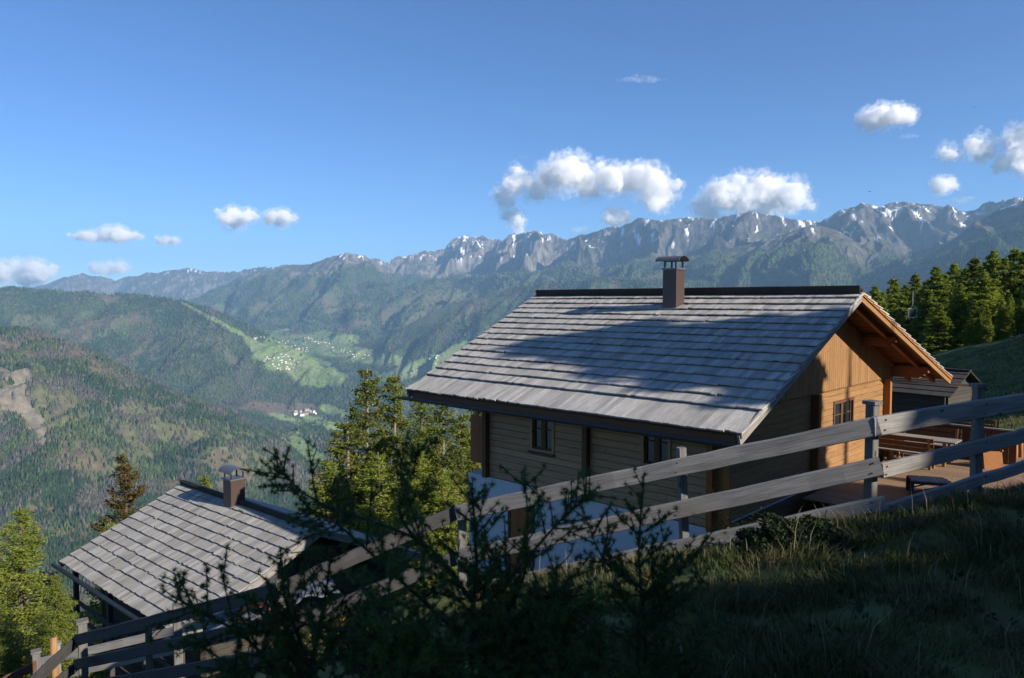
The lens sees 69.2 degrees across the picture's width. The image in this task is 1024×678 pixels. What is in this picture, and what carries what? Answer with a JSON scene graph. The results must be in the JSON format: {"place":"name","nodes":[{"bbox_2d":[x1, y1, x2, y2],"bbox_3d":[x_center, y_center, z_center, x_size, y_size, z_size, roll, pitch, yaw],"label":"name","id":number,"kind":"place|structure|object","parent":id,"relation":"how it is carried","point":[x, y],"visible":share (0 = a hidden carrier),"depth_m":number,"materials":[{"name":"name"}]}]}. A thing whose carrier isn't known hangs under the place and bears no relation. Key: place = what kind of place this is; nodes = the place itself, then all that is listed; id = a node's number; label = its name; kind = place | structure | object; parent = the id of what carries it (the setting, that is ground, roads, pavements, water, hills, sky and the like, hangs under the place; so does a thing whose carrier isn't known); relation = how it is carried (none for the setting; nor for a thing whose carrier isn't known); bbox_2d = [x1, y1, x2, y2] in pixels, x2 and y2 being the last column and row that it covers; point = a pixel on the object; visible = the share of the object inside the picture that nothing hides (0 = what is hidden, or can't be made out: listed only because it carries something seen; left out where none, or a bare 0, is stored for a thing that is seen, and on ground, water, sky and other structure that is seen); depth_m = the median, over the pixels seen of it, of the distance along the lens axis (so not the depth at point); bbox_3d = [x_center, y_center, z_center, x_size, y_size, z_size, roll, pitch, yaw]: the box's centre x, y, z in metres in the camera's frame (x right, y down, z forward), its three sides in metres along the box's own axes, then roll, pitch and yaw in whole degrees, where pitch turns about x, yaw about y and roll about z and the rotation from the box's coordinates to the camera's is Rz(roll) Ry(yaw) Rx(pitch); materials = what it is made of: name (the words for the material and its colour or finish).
{"place":"outdoors","nodes":[
{"label":"outdoors","id":0,"kind":"place"},
{"bbox_2d":[318,609,359,667],"bbox_3d":[-1.988,3.401,8.602,0.498,0.848,0.460,3,4,44],"label":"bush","id":1,"kind":"object","parent":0,"point":[343,618],"visible":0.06,"depth_m":8.53,"materials":[{"name":"green plant"}]},
{"bbox_2d":[0,197,1023,644],"bbox_3d":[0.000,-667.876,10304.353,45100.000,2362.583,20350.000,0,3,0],"label":"mountains","id":2,"kind":"structure","parent":0,"point":[908,229],"depth_m":7858.53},
{"bbox_2d":[0,325,397,598],"bbox_3d":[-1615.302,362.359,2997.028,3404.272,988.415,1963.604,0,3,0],"label":"side wood","id":3,"kind":"object","parent":2,"relation":"on","point":[84,502],"visible":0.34,"depth_m":2965.49,"materials":[{"name":"green plant"}]},
{"bbox_2d":[179,257,642,345],"bbox_3d":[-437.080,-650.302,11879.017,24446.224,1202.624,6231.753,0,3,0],"label":"distant wood","id":4,"kind":"object","parent":2,"relation":"on","point":[338,326],"visible":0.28,"depth_m":10320.17,"materials":[{"name":"green plant"}]},
{"bbox_2d":[0,225,1023,470],"bbox_3d":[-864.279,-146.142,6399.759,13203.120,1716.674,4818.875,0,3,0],"label":"wood","id":5,"kind":"object","parent":2,"relation":"on","point":[310,431],"visible":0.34,"depth_m":6587.61,"materials":[{"name":"green plant"}]},
{"bbox_2d":[0,0,1023,287],"label":"sky","id":6,"kind":"structure","parent":0,"point":[138,137],"materials":[{"name":"blue"}]},
{"bbox_2d":[212,334,1023,677],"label":"ground","id":7,"kind":"structure","parent":0,"point":[1002,610],"depth_m":4.59,"materials":[{"name":"green plant"}]},
{"bbox_2d":[0,600,40,677],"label":"larch tree","id":8,"kind":"object","parent":7,"relation":"on","point":[8,665],"visible":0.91,"depth_m":19.75,"materials":[{"name":"green plant"}]},
{"bbox_2d":[2,634,77,677],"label":"wooden fence","id":9,"kind":"object","parent":7,"relation":"on","point":[52,663],"visible":0.88,"depth_m":10.30,"materials":[{"name":"grey wood"}]},
{"bbox_2d":[0,506,102,677],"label":"larch tree","id":10,"kind":"object","parent":7,"relation":"on","point":[23,611],"visible":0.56,"depth_m":24.13,"materials":[{"name":"green plant"}]},
{"bbox_2d":[50,636,58,677],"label":"log post","id":11,"kind":"object","parent":7,"relation":"on","point":[53,650],"visible":0.65,"depth_m":13.87,"materials":[{"name":"brown wood"}]},
{"bbox_2d":[22,573,102,677],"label":"larch tree","id":12,"kind":"object","parent":7,"relation":"on","point":[57,624],"visible":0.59,"depth_m":20.78,"materials":[{"name":"green plant"}]},
{"bbox_2d":[64,520,115,677],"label":"larch tree","id":13,"kind":"object","parent":7,"relation":"on","point":[108,526],"visible":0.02,"depth_m":34.30,"materials":[{"name":"green plant"}]},
{"bbox_2d":[80,452,149,675],"bbox_3d":[-19.951,14.197,39.008,5.389,16.855,5.605,-1,3,-23],"label":"pine tree","id":14,"kind":"object","parent":7,"relation":"on","point":[122,508],"visible":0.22,"depth_m":38.20,"materials":[{"name":"green plant"}]},
{"bbox_2d":[41,621,247,677],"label":"wooden fence","id":15,"kind":"object","parent":7,"relation":"on","point":[123,642],"visible":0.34,"depth_m":13.61,"materials":[{"name":"grey wood"}]},
{"bbox_2d":[73,582,280,677],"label":"wooden fence","id":16,"kind":"object","parent":7,"relation":"on","point":[83,638],"visible":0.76,"depth_m":9.11,"materials":[{"name":"grey wood"}]},
{"bbox_2d":[198,472,213,487],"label":"larch tree","id":17,"kind":"object","parent":7,"relation":"on","point":[203,480],"visible":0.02,"depth_m":44.40,"materials":[{"name":"green plant"}]},
{"bbox_2d":[201,607,270,630],"bbox_3d":[-3.594,3.644,9.795,0.900,0.302,0.708,-2,3,-29],"label":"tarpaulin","id":18,"kind":"object","parent":7,"relation":"on","point":[212,626],"visible":0.12,"depth_m":9.55,"materials":[{"name":"plastic"}]},
{"bbox_2d":[242,602,265,612],"bbox_3d":[-3.339,3.416,9.582,0.360,0.201,0.413,-2,3,-29],"label":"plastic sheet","id":19,"kind":"object","parent":18,"relation":"on","point":[260,603],"visible":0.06,"depth_m":9.43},
{"bbox_2d":[51,464,424,677],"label":"log cabin","id":20,"kind":"object","parent":7,"relation":"on","point":[124,565],"visible":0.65,"depth_m":22.91,"materials":[{"name":"grey wood"}]},
{"bbox_2d":[270,627,328,677],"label":"bush","id":21,"kind":"object","parent":7,"relation":"on","point":[307,637],"visible":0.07,"depth_m":7.18,"materials":[{"name":"green plant"}]},
{"bbox_2d":[141,541,467,677],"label":"larch sapling","id":22,"kind":"object","parent":7,"relation":"on","point":[286,644],"visible":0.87,"depth_m":2.83,"materials":[{"name":"green plant"}]},
{"bbox_2d":[288,577,340,603],"bbox_3d":[-2.906,3.696,10.700,0.900,0.449,0.806,-2,3,-29],"label":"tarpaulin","id":23,"kind":"object","parent":7,"relation":"on","point":[321,595],"visible":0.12,"depth_m":10.51,"materials":[{"name":"grey plastic"}]},
{"bbox_2d":[305,456,357,527],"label":"larch tree","id":24,"kind":"object","parent":7,"relation":"on","point":[329,470],"visible":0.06,"depth_m":43.27,"materials":[{"name":"green plant"}]},
{"bbox_2d":[309,421,374,530],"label":"pine tree","id":25,"kind":"object","parent":7,"relation":"on","point":[341,451],"visible":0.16,"depth_m":44.10,"materials":[{"name":"green plant"}]},
{"bbox_2d":[276,505,456,628],"bbox_3d":[-1.487,2.691,7.741,1.904,1.912,0.168,0,3,-8],"label":"wooden fence","id":26,"kind":"object","parent":7,"relation":"on","point":[355,556],"visible":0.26,"depth_m":7.66,"materials":[{"name":"grey wood"}]},
{"bbox_2d":[336,368,398,525],"bbox_3d":[-8.987,13.179,46.920,6.808,22.772,8.494,0,3,-7],"label":"pine tree","id":27,"kind":"object","parent":7,"relation":"on","point":[365,422],"visible":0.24,"depth_m":45.96,"materials":[{"name":"green plant"}]},
{"bbox_2d":[350,452,406,598],"bbox_3d":[-7.595,13.239,41.987,9.881,13.930,9.262,-1,3,-14],"label":"larch tree","id":28,"kind":"object","parent":7,"relation":"on","point":[383,499],"visible":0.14,"depth_m":41.21,"materials":[{"name":"green plant"}]},
{"bbox_2d":[364,374,433,507],"bbox_3d":[-7.372,13.443,47.861,5.394,22.507,6.998,1,3,17],"label":"pine tree","id":29,"kind":"object","parent":7,"relation":"on","point":[395,421],"visible":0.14,"depth_m":47.06,"materials":[{"name":"green plant"}]},
{"bbox_2d":[379,484,455,602],"bbox_3d":[-5.195,12.399,38.803,7.071,10.010,7.544,-1,3,-21],"label":"larch tree","id":30,"kind":"object","parent":7,"relation":"on","point":[414,505],"visible":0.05,"depth_m":38.24,"materials":[{"name":"green plant"}]},
{"bbox_2d":[382,444,456,601],"bbox_3d":[-5.430,12.748,41.843,8.442,13.781,7.531,1,3,21],"label":"larch tree","id":31,"kind":"object","parent":7,"relation":"on","point":[415,483],"visible":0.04,"depth_m":41.19,"materials":[{"name":"green plant"}]},
{"bbox_2d":[333,545,520,677],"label":"larch sapling","id":32,"kind":"object","parent":7,"relation":"on","point":[409,665],"visible":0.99,"depth_m":2.60,"materials":[{"name":"green plant"}]},
{"bbox_2d":[391,401,468,521],"bbox_3d":[-5.973,14.239,49.610,10.699,21.495,9.544,1,3,15],"label":"larch tree","id":33,"kind":"object","parent":7,"relation":"on","point":[423,431],"visible":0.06,"depth_m":49.10,"materials":[{"name":"green plant"}]},
{"bbox_2d":[244,429,619,677],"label":"larch sapling","id":34,"kind":"object","parent":7,"relation":"on","point":[499,605],"visible":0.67,"depth_m":3.02,"materials":[{"name":"green plant"}]},
{"bbox_2d":[413,467,468,591],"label":"larch tree","id":35,"kind":"object","parent":7,"relation":"on","point":[442,494],"visible":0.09,"depth_m":40.27,"materials":[{"name":"green plant"}]},
{"bbox_2d":[413,405,469,540],"bbox_3d":[-3.913,11.724,42.806,4.603,16.326,5.972,-2,4,-39],"label":"pine tree","id":36,"kind":"object","parent":7,"relation":"on","point":[442,446],"visible":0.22,"depth_m":42.12,"materials":[{"name":"green plant"}]},
{"bbox_2d":[430,413,481,542],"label":"pine tree","id":37,"kind":"object","parent":7,"relation":"on","point":[465,442],"visible":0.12,"depth_m":52.09,"materials":[{"name":"green plant"}]},
{"bbox_2d":[450,410,481,491],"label":"pine tree","id":38,"kind":"object","parent":7,"relation":"on","point":[477,413],"visible":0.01,"depth_m":55.93,"materials":[{"name":"green plant"}]},
{"bbox_2d":[472,541,677,677],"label":"larch sapling","id":39,"kind":"object","parent":7,"relation":"on","point":[538,643],"visible":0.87,"depth_m":2.92,"materials":[{"name":"green plant"}]},
{"bbox_2d":[560,464,737,677],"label":"larch sapling","id":40,"kind":"object","parent":7,"relation":"on","point":[642,628],"visible":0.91,"depth_m":3.32,"materials":[{"name":"green plant"}]},
{"bbox_2d":[397,256,969,571],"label":"wooden house","id":41,"kind":"structure","parent":7,"relation":"on","point":[566,384],"depth_m":18.61,"materials":[{"name":"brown wood"}]},
{"bbox_2d":[508,507,533,571],"bbox_3d":[0.232,5.320,19.506,0.914,2.040,0.057,3,4,44],"label":"door","id":42,"kind":"structure","parent":41,"relation":"in","point":[516,516],"depth_m":19.59,"materials":[{"name":"brown wood"}]},
{"bbox_2d":[528,419,554,456],"bbox_3d":[0.771,2.325,18.833,0.865,1.205,0.160,3,4,44],"label":"window","id":43,"kind":"structure","parent":41,"relation":"in","point":[543,440],"depth_m":18.87,"materials":[{"name":"brown wood"}]},
{"bbox_2d":[638,436,671,466],"bbox_3d":[3.200,2.308,16.480,0.826,1.205,0.160,3,4,44],"label":"window","id":44,"kind":"structure","parent":41,"relation":"in","point":[656,450],"depth_m":16.56,"materials":[{"name":"brown wood"}]},
{"bbox_2d":[833,397,854,424],"bbox_3d":[9.188,2.075,20.651,0.110,0.796,1.488,3,4,44],"label":"window","id":45,"kind":"structure","parent":41,"relation":"in","point":[842,409],"depth_m":20.69,"materials":[{"name":"brown wood"}]},
{"bbox_2d":[454,383,1023,600],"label":"wooden fence","id":46,"kind":"object","parent":7,"relation":"on","point":[871,427],"visible":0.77,"depth_m":6.53,"materials":[{"name":"grey wood"}]},
{"bbox_2d":[720,507,765,544],"bbox_3d":[2.254,1.828,7.013,0.734,0.500,0.666,0,3,0],"label":"bush","id":47,"kind":"object","parent":7,"relation":"on","point":[752,520],"visible":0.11,"depth_m":7.07,"materials":[{"name":"green plant"}]},
{"bbox_2d":[520,462,1023,677],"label":"dry stalks","id":48,"kind":"object","parent":7,"relation":"on","point":[849,574],"visible":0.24,"depth_m":4.77,"materials":[{"name":"plant"}]},
{"bbox_2d":[531,483,1023,677],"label":"meadow herbs","id":49,"kind":"object","parent":7,"relation":"on","point":[860,606],"visible":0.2,"depth_m":4.45,"materials":[{"name":"green plant"}]},
{"bbox_2d":[731,512,858,558],"bbox_3d":[2.292,1.528,5.789,1.083,0.273,0.983,2,3,31],"label":"bush","id":50,"kind":"object","parent":7,"relation":"on","point":[767,530],"visible":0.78,"depth_m":5.69,"materials":[{"name":"green plant"}]},
{"bbox_2d":[868,286,893,315],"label":"larch tree","id":51,"kind":"object","parent":7,"relation":"on","point":[875,292],"visible":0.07,"depth_m":88.25,"materials":[{"name":"green plant"}]},
{"bbox_2d":[880,289,888,309],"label":"larch tree","id":52,"kind":"object","parent":7,"relation":"on","point":[883,293],"visible":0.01,"depth_m":93.60,"materials":[{"name":"green plant"}]},
{"bbox_2d":[886,278,900,316],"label":"larch tree","id":53,"kind":"object","parent":7,"relation":"on","point":[893,288],"visible":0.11,"depth_m":98.41,"materials":[{"name":"green plant"}]},
{"bbox_2d":[895,312,909,332],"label":"larch tree","id":54,"kind":"object","parent":7,"relation":"on","point":[899,318],"visible":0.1,"depth_m":79.22,"materials":[{"name":"green plant"}]},
{"bbox_2d":[891,283,915,331],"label":"larch tree","id":55,"kind":"object","parent":7,"relation":"on","point":[903,300],"visible":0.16,"depth_m":87.36,"materials":[{"name":"green plant"}]},
{"bbox_2d":[803,433,1023,504],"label":"deck","id":56,"kind":"structure","parent":7,"relation":"on","point":[891,488],"depth_m":19.44,"materials":[{"name":"brown wood"}]},
{"bbox_2d":[886,431,904,457],"bbox_3d":[11.857,3.183,22.938,0.440,0.977,0.677,2,4,34],"label":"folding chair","id":57,"kind":"object","parent":56,"relation":"on","point":[897,444],"visible":0.23,"depth_m":22.86,"materials":[{"name":"brown wood"}]},
{"bbox_2d":[878,434,934,469],"bbox_3d":[11.394,3.247,21.826,1.900,0.943,0.574,3,4,44],"label":"garden bench","id":58,"kind":"object","parent":56,"relation":"on","point":[926,444],"visible":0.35,"depth_m":21.50,"materials":[{"name":"brown wood"}]},
{"bbox_2d":[890,433,961,466],"bbox_3d":[12.259,3.313,22.293,2.000,0.750,0.742,3,4,44],"label":"garden table","id":59,"kind":"object","parent":56,"relation":"on","point":[948,441],"visible":0.52,"depth_m":22.03,"materials":[{"name":"grey wood"}]},
{"bbox_2d":[894,426,961,461],"bbox_3d":[12.805,3.183,23.068,1.900,0.943,0.574,3,4,44],"label":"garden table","id":60,"kind":"object","parent":56,"relation":"on","point":[956,435],"visible":0.23,"depth_m":22.92,"materials":[{"name":"wood"}]},
{"bbox_2d":[906,475,966,494],"bbox_3d":[10.637,3.693,18.481,1.400,0.391,0.640,1,3,19],"label":"lounger","id":61,"kind":"object","parent":56,"relation":"on","point":[928,480],"visible":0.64,"depth_m":18.41,"materials":[{"name":"grey wood"}]},
{"bbox_2d":[905,424,1016,464],"bbox_3d":[13.729,3.144,22.854,3.020,1.030,0.100,3,4,44],"label":"plank screen","id":62,"kind":"object","parent":56,"relation":"on","point":[966,437],"visible":0.23,"depth_m":22.31,"materials":[{"name":"brown wood"}]},
{"bbox_2d":[952,420,999,432],"bbox_3d":[14.964,3.105,24.605,1.900,0.943,0.574,3,4,44],"label":"garden bench","id":63,"kind":"object","parent":56,"relation":"on","point":[994,424],"visible":0.12,"depth_m":24.30,"materials":[{"name":"brown wood"}]},
{"bbox_2d":[1018,443,1022,457],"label":"log post","id":64,"kind":"object","parent":56,"relation":"on","point":[1020,451],"visible":0.19,"depth_m":22.92,"materials":[{"name":"brown wood"}]},
{"bbox_2d":[907,271,922,306],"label":"larch tree","id":65,"kind":"object","parent":7,"relation":"on","point":[915,284],"visible":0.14,"depth_m":92.44,"materials":[{"name":"green plant"}]},
{"bbox_2d":[908,302,922,336],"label":"larch tree","id":66,"kind":"object","parent":7,"relation":"on","point":[914,321],"visible":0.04,"depth_m":83.04,"materials":[{"name":"green plant"}]},
{"bbox_2d":[908,289,939,342],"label":"larch tree","id":67,"kind":"object","parent":7,"relation":"on","point":[925,303],"visible":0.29,"depth_m":79.56,"materials":[{"name":"green plant"}]},
{"bbox_2d":[917,307,940,353],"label":"larch tree","id":68,"kind":"object","parent":7,"relation":"on","point":[930,310],"visible":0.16,"depth_m":75.70,"materials":[{"name":"green plant"}]},
{"bbox_2d":[908,265,951,333],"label":"larch tree","id":69,"kind":"object","parent":7,"relation":"on","point":[939,291],"visible":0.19,"depth_m":86.26,"materials":[{"name":"green plant"}]},
{"bbox_2d":[919,303,958,354],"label":"larch tree","id":70,"kind":"object","parent":7,"relation":"on","point":[938,326],"visible":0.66,"depth_m":73.40,"materials":[{"name":"green plant"}]},
{"bbox_2d":[891,368,987,413],"bbox_3d":[18.600,2.297,34.505,4.000,2.087,4.879,-2,4,-38],"label":"hut","id":71,"kind":"object","parent":7,"relation":"on","point":[906,396],"visible":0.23,"depth_m":32.81,"materials":[{"name":"wood"}]},
{"bbox_2d":[932,271,954,300],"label":"larch tree","id":72,"kind":"object","parent":7,"relation":"on","point":[946,276],"visible":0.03,"depth_m":91.36,"materials":[{"name":"green plant"}]},
{"bbox_2d":[941,296,949,317],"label":"larch tree","id":73,"kind":"object","parent":7,"relation":"on","point":[945,302],"visible":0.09,"depth_m":84.63,"materials":[{"name":"green plant"}]},
{"bbox_2d":[873,269,1020,297],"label":"lift cable","id":74,"kind":"object","parent":7,"relation":"on","point":[948,283],"visible":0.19,"depth_m":60.20,"materials":[{"name":"metal"}]},
{"bbox_2d":[908,299,921,317],"bbox_3d":[33.488,-2.891,61.770,1.060,2.276,0.651,-1,3,-23],"label":"lift chair","id":75,"kind":"object","parent":74,"relation":"hanging from","point":[911,312],"visible":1,"depth_m":61.95,"materials":[{"name":"metal"}]},
{"bbox_2d":[945,282,959,330],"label":"larch tree","id":76,"kind":"object","parent":7,"relation":"on","point":[951,297],"visible":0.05,"depth_m":80.30,"materials":[{"name":"green plant"}]},
{"bbox_2d":[945,261,960,289],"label":"larch tree","id":77,"kind":"object","parent":7,"relation":"on","point":[954,270],"visible":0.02,"depth_m":96.26,"materials":[{"name":"green plant"}]},
{"bbox_2d":[942,283,969,343],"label":"larch tree","id":78,"kind":"object","parent":7,"relation":"on","point":[959,302],"visible":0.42,"depth_m":76.98,"materials":[{"name":"green plant"}]},
{"bbox_2d":[895,335,1023,453],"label":"meadow grass","id":79,"kind":"structure","parent":7,"relation":"on","point":[1018,422],"depth_m":48.52,"materials":[{"name":"green plant"}]},
{"bbox_2d":[949,267,978,301],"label":"larch tree","id":80,"kind":"object","parent":7,"relation":"on","point":[965,273],"visible":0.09,"depth_m":85.37,"materials":[{"name":"green plant"}]},
{"bbox_2d":[959,300,982,345],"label":"larch tree","id":81,"kind":"object","parent":7,"relation":"on","point":[972,330],"visible":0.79,"depth_m":64.40,"materials":[{"name":"green plant"}]},
{"bbox_2d":[966,255,982,289],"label":"larch tree","id":82,"kind":"object","parent":7,"relation":"on","point":[973,264],"visible":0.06,"depth_m":90.47,"materials":[{"name":"green plant"}]},
{"bbox_2d":[949,271,1000,346],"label":"larch tree","id":83,"kind":"object","parent":7,"relation":"on","point":[988,294],"visible":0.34,"depth_m":74.73,"materials":[{"name":"green plant"}]},
{"bbox_2d":[969,300,990,343],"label":"larch tree","id":84,"kind":"object","parent":7,"relation":"on","point":[983,305],"visible":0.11,"depth_m":69.77,"materials":[{"name":"green plant"}]},
{"bbox_2d":[977,313,983,342],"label":"larch tree","id":85,"kind":"object","parent":7,"relation":"on","point":[980,318],"visible":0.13,"depth_m":69.46,"materials":[{"name":"green plant"}]},
{"bbox_2d":[974,306,996,342],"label":"larch tree","id":86,"kind":"object","parent":7,"relation":"on","point":[987,333],"visible":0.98,"depth_m":62.47,"materials":[{"name":"green plant"}]},
{"bbox_2d":[972,250,1009,304],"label":"larch tree","id":87,"kind":"object","parent":7,"relation":"on","point":[992,266],"visible":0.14,"depth_m":84.23,"materials":[{"name":"green plant"}]},
{"bbox_2d":[991,300,1005,340],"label":"larch tree","id":88,"kind":"object","parent":7,"relation":"on","point":[1000,312],"visible":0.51,"depth_m":65.38,"materials":[{"name":"green plant"}]},
{"bbox_2d":[992,284,1005,318],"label":"larch tree","id":89,"kind":"object","parent":7,"relation":"on","point":[1001,297],"visible":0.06,"depth_m":80.83,"materials":[{"name":"green plant"}]},
{"bbox_2d":[999,255,1010,270],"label":"larch tree","id":90,"kind":"object","parent":7,"relation":"on","point":[1004,262],"visible":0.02,"depth_m":89.36,"materials":[{"name":"green plant"}]},
{"bbox_2d":[998,298,1016,339],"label":"larch tree","id":91,"kind":"object","parent":7,"relation":"on","point":[1008,331],"visible":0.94,"depth_m":62.22,"materials":[{"name":"green plant"}]},
{"bbox_2d":[997,264,1018,316],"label":"larch tree","id":92,"kind":"object","parent":7,"relation":"on","point":[1006,293],"visible":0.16,"depth_m":83.59,"materials":[{"name":"green plant"}]},
{"bbox_2d":[1005,294,1016,334],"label":"larch tree","id":93,"kind":"object","parent":7,"relation":"on","point":[1013,303],"visible":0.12,"depth_m":69.92,"materials":[{"name":"green plant"}]},
{"bbox_2d":[1003,251,1023,299],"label":"larch tree","id":94,"kind":"object","parent":7,"relation":"on","point":[1019,273],"visible":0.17,"depth_m":83.38,"materials":[{"name":"green plant"}]},
{"bbox_2d":[1006,246,1020,276],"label":"larch tree","id":95,"kind":"object","parent":7,"relation":"on","point":[1014,255],"visible":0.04,"depth_m":94.38,"materials":[{"name":"green plant"}]},
{"bbox_2d":[1006,278,1023,309],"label":"larch tree","id":96,"kind":"object","parent":7,"relation":"on","point":[1020,290],"visible":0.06,"depth_m":75.43,"materials":[{"name":"green plant"}]},
{"bbox_2d":[1013,300,1023,335],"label":"larch tree","id":97,"kind":"object","parent":7,"relation":"on","point":[1017,321],"visible":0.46,"depth_m":64.20,"materials":[{"name":"green plant"}]},
{"bbox_2d":[1016,291,1023,315],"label":"larch tree","id":98,"kind":"object","parent":7,"relation":"on","point":[1022,297],"visible":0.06,"depth_m":70.46,"materials":[{"name":"green plant"}]},
{"bbox_2d":[1018,303,1023,333],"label":"larch tree","id":99,"kind":"object","parent":7,"relation":"on","point":[1021,325],"visible":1,"depth_m":63.14,"materials":[{"name":"green plant"}]},
{"bbox_2d":[983,450,1003,468],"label":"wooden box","id":100,"kind":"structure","parent":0,"point":[992,459],"depth_m":21.34,"materials":[{"name":"brown wood"}]}
]}

